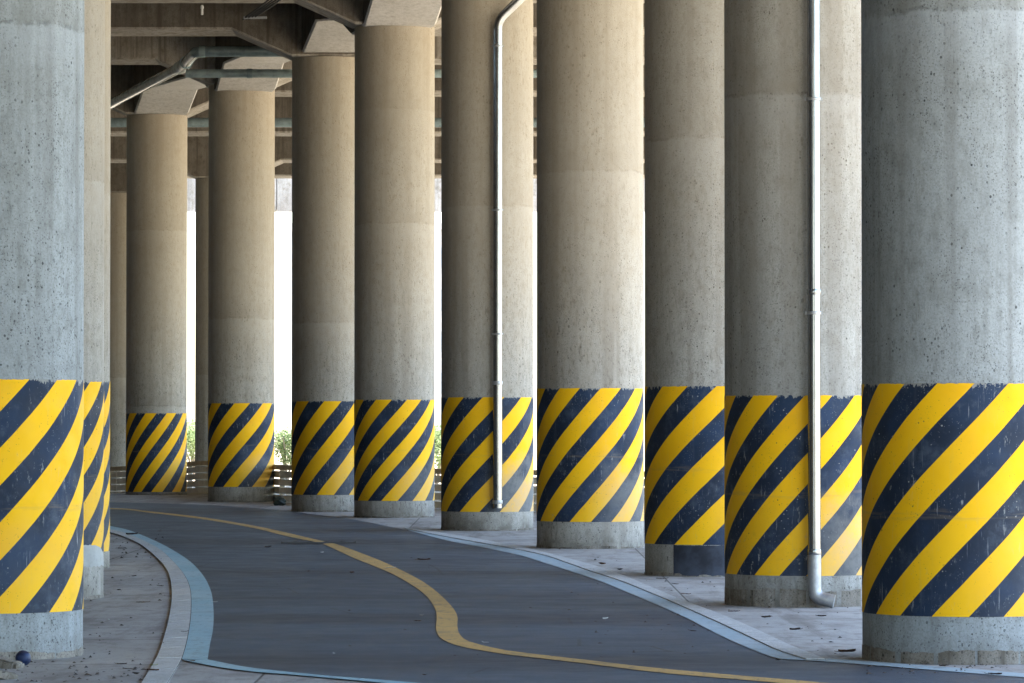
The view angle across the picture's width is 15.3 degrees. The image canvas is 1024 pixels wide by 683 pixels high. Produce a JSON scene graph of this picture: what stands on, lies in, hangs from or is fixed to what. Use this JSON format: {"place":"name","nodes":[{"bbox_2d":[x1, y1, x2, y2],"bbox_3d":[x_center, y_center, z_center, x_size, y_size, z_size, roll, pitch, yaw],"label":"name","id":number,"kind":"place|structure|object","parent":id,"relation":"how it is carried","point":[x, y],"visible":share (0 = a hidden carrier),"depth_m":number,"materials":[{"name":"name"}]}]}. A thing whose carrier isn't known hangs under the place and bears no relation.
{"place":"outdoors","nodes":[
{"label":"outdoors","id":0,"kind":"place"},
{"bbox_2d":[110,431,644,505],"bbox_3d":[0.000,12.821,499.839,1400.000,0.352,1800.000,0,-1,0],"label":"ground","id":1,"kind":"structure","parent":0,"point":[276,461],"depth_m":206.37,"materials":[{"name":"white"}]},
{"bbox_2d":[110,193,125,490],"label":"plain column","id":2,"kind":"structure","parent":1,"relation":"on","point":[117,329],"depth_m":114.04,"materials":[{"name":"concrete"}]},
{"bbox_2d":[187,418,194,473],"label":"shrub","id":3,"kind":"object","parent":1,"relation":"on","point":[190,439],"visible":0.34,"depth_m":136.74,"materials":[{"name":"green plant"}]},
{"bbox_2d":[195,178,208,487],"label":"plain column","id":4,"kind":"structure","parent":1,"relation":"on","point":[201,310],"depth_m":107.43,"materials":[{"name":"concrete"}]},
{"bbox_2d":[274,426,290,478],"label":"shrub","id":5,"kind":"object","parent":1,"relation":"on","point":[282,444],"visible":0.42,"depth_m":131.53,"materials":[{"name":"green plant"}]},
{"bbox_2d":[287,223,440,433],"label":"building","id":6,"kind":"structure","parent":1,"relation":"on","point":[437,369],"depth_m":291.87,"materials":[{"name":"white glass"}]},
{"bbox_2d":[439,373,440,393],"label":"window","id":7,"kind":"structure","parent":6,"relation":"in","point":[439,373],"depth_m":291.78,"materials":[{"name":"white glass"}]},
{"bbox_2d":[439,331,440,351],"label":"window","id":8,"kind":"structure","parent":6,"relation":"in","point":[439,331],"depth_m":291.85,"materials":[{"name":"white glass"}]},
{"bbox_2d":[439,289,440,309],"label":"window","id":9,"kind":"structure","parent":6,"relation":"in","point":[439,289],"depth_m":291.92,"materials":[{"name":"white glass"}]},
{"bbox_2d":[439,248,440,268],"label":"window","id":10,"kind":"structure","parent":6,"relation":"in","point":[439,248],"depth_m":291.99,"materials":[{"name":"white glass"}]},
{"bbox_2d":[110,461,644,513],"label":"barrier","id":11,"kind":"object","parent":1,"relation":"on","point":[282,474],"visible":0.11,"depth_m":89.94,"materials":[{"name":"brown wood"}]},
{"bbox_2d":[187,179,644,211],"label":"girder","id":12,"kind":"object","parent":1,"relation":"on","point":[283,195],"visible":0.03,"depth_m":129.19,"materials":[{"name":"concrete"}]},
{"bbox_2d":[435,424,440,483],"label":"shrub","id":13,"kind":"object","parent":1,"relation":"on","point":[437,445],"visible":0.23,"depth_m":127.06,"materials":[{"name":"green plant"}]},
{"bbox_2d":[187,212,644,430],"label":"sky","id":14,"kind":"structure","parent":0,"point":[282,275],"materials":[{"name":"white"}]},
{"bbox_2d":[0,493,1023,682],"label":"pavement","id":15,"kind":"structure","parent":0,"point":[117,608],"depth_m":31.99,"materials":[{"name":"concrete"}]},
{"bbox_2d":[0,670,18,679],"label":"concrete chunk","id":16,"kind":"object","parent":15,"relation":"on","point":[5,675],"visible":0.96,"depth_m":23.92,"materials":[{"name":"grey concrete"}]},
{"bbox_2d":[0,656,24,668],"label":"concrete chunk","id":17,"kind":"object","parent":15,"relation":"on","point":[6,663],"visible":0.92,"depth_m":24.99,"materials":[{"name":"grey concrete"}]},
{"bbox_2d":[15,650,30,664],"bbox_3d":[-3.257,2.107,25.307,0.104,0.100,0.104,0,-1,0],"label":"ball","id":18,"kind":"object","parent":15,"relation":"on","point":[23,656],"visible":0.91,"depth_m":25.27,"materials":[{"name":"blue rubber"}]},
{"bbox_2d":[0,0,83,659],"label":"column","id":19,"kind":"structure","parent":15,"relation":"on","point":[41,316],"depth_m":26.04,"materials":[{"name":"concrete"}]},
{"bbox_2d":[83,0,104,599],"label":"column","id":20,"kind":"structure","parent":15,"relation":"on","point":[94,83],"depth_m":35.10,"materials":[{"name":"concrete"}]},
{"bbox_2d":[103,0,110,567],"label":"column","id":21,"kind":"structure","parent":15,"relation":"on","point":[107,283],"depth_m":42.69,"materials":[{"name":"concrete"}]},
{"bbox_2d":[110,0,644,192],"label":"overpass deck","id":22,"kind":"structure","parent":21,"relation":"on","point":[150,38],"depth_m":77.66,"materials":[{"name":"concrete"}]},
{"bbox_2d":[111,45,281,108],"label":"drain pipe","id":23,"kind":"object","parent":22,"relation":"attached to","point":[185,62],"visible":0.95,"depth_m":73.60,"materials":[{"name":"grey metal"}]},
{"bbox_2d":[242,0,280,19],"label":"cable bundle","id":24,"kind":"object","parent":22,"relation":"attached to","point":[257,12],"visible":1,"depth_m":65.68,"materials":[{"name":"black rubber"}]},
{"bbox_2d":[186,69,536,77],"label":"drain pipe","id":25,"kind":"object","parent":22,"relation":"attached to","point":[238,73],"visible":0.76,"depth_m":72.47,"materials":[{"name":"grey metal"}]},
{"bbox_2d":[111,118,644,126],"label":"drain pipe","id":26,"kind":"object","parent":22,"relation":"attached to","point":[202,122],"depth_m":91.64,"materials":[{"name":"grey metal"}]},
{"bbox_2d":[110,529,191,682],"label":"kerb","id":27,"kind":"structure","parent":15,"relation":"on","point":[168,659],"depth_m":30.74,"materials":[{"name":"concrete"}]},
{"bbox_2d":[125,114,186,494],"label":"column","id":28,"kind":"structure","parent":15,"relation":"on","point":[156,320],"depth_m":87.58,"materials":[{"name":"concrete"}]},
{"bbox_2d":[208,84,274,501],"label":"column","id":29,"kind":"structure","parent":15,"relation":"on","point":[241,239],"depth_m":79.59,"materials":[{"name":"concrete"}]},
{"bbox_2d":[273,496,285,505],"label":"rock","id":30,"kind":"object","parent":15,"relation":"on","point":[278,500],"visible":1,"depth_m":75.85,"materials":[{"name":"grey stone"}]},
{"bbox_2d":[291,56,354,511],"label":"column","id":31,"kind":"structure","parent":15,"relation":"on","point":[322,401],"depth_m":70.39,"materials":[{"name":"concrete"}]},
{"bbox_2d":[354,25,434,517],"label":"column","id":32,"kind":"structure","parent":15,"relation":"on","point":[394,290],"depth_m":65.87,"materials":[{"name":"concrete"}]},
{"bbox_2d":[441,0,533,530],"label":"column","id":33,"kind":"structure","parent":15,"relation":"on","point":[466,265],"depth_m":57.80,"materials":[{"name":"concrete"}]},
{"bbox_2d":[492,0,524,507],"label":"downpipe","id":34,"kind":"object","parent":33,"relation":"attached to","point":[508,10],"visible":1,"depth_m":57.54,"materials":[{"name":"metal"}]},
{"bbox_2d":[5,534,1000,681],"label":"grit","id":35,"kind":"object","parent":15,"relation":"on","point":[868,672],"visible":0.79,"depth_m":25.63,"materials":[{"name":"grey gravel"}]},
{"bbox_2d":[536,0,643,548],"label":"column","id":36,"kind":"structure","parent":15,"relation":"on","point":[590,351],"depth_m":49.38,"materials":[{"name":"concrete"}]},
{"bbox_2d":[405,527,824,660],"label":"kerb","id":37,"kind":"structure","parent":15,"relation":"on","point":[758,635],"depth_m":34.02,"materials":[{"name":"concrete"}]},
{"bbox_2d":[644,0,724,576],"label":"column","id":38,"kind":"structure","parent":15,"relation":"on","point":[684,391],"depth_m":40.25,"materials":[{"name":"concrete"}]},
{"bbox_2d":[407,529,1023,676],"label":"pale edge line","id":39,"kind":"object","parent":15,"relation":"on","point":[727,632],"visible":1,"depth_m":31.49,"materials":[{"name":"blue paint"}]},
{"bbox_2d":[724,0,861,607],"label":"column","id":40,"kind":"structure","parent":15,"relation":"on","point":[766,330],"depth_m":33.54,"materials":[{"name":"concrete"}]},
{"bbox_2d":[805,0,835,607],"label":"downpipe","id":41,"kind":"object","parent":40,"relation":"attached to","point":[816,593],"visible":1,"depth_m":33.33,"materials":[{"name":"metal"}]},
{"bbox_2d":[836,649,855,651],"bbox_3d":[2.319,2.153,26.480,0.179,0.022,0.081,1,-1,-26],"label":"dry leaf","id":42,"kind":"object","parent":15,"relation":"on","point":[848,650],"visible":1,"depth_m":26.46,"materials":[{"name":"brown plant"}]},
{"bbox_2d":[861,0,1023,664],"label":"column","id":43,"kind":"structure","parent":15,"relation":"on","point":[942,204],"depth_m":25.49,"materials":[{"name":"concrete"}]},
{"bbox_2d":[110,502,1023,682],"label":"cycle path","id":44,"kind":"structure","parent":0,"point":[490,596],"depth_m":31.91,"materials":[{"name":"grey asphalt"}]},
{"bbox_2d":[110,526,414,682],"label":"blue edge line","id":45,"kind":"object","parent":44,"relation":"on","point":[200,630],"visible":0.78,"depth_m":31.02,"materials":[{"name":"paint"}]},
{"bbox_2d":[281,541,355,543],"bbox_3d":[-2.635,2.730,51.617,1.070,0.001,1.340,0,-1,0],"label":"sealed crack","id":46,"kind":"object","parent":44,"relation":"on","point":[324,542],"visible":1,"depth_m":51.59,"materials":[{"name":"black asphalt"}]},
{"bbox_2d":[110,508,822,682],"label":"yellow centre line","id":47,"kind":"object","parent":44,"relation":"on","point":[446,625],"visible":0.94,"depth_m":30.55,"materials":[{"name":"paint"}]}
]}

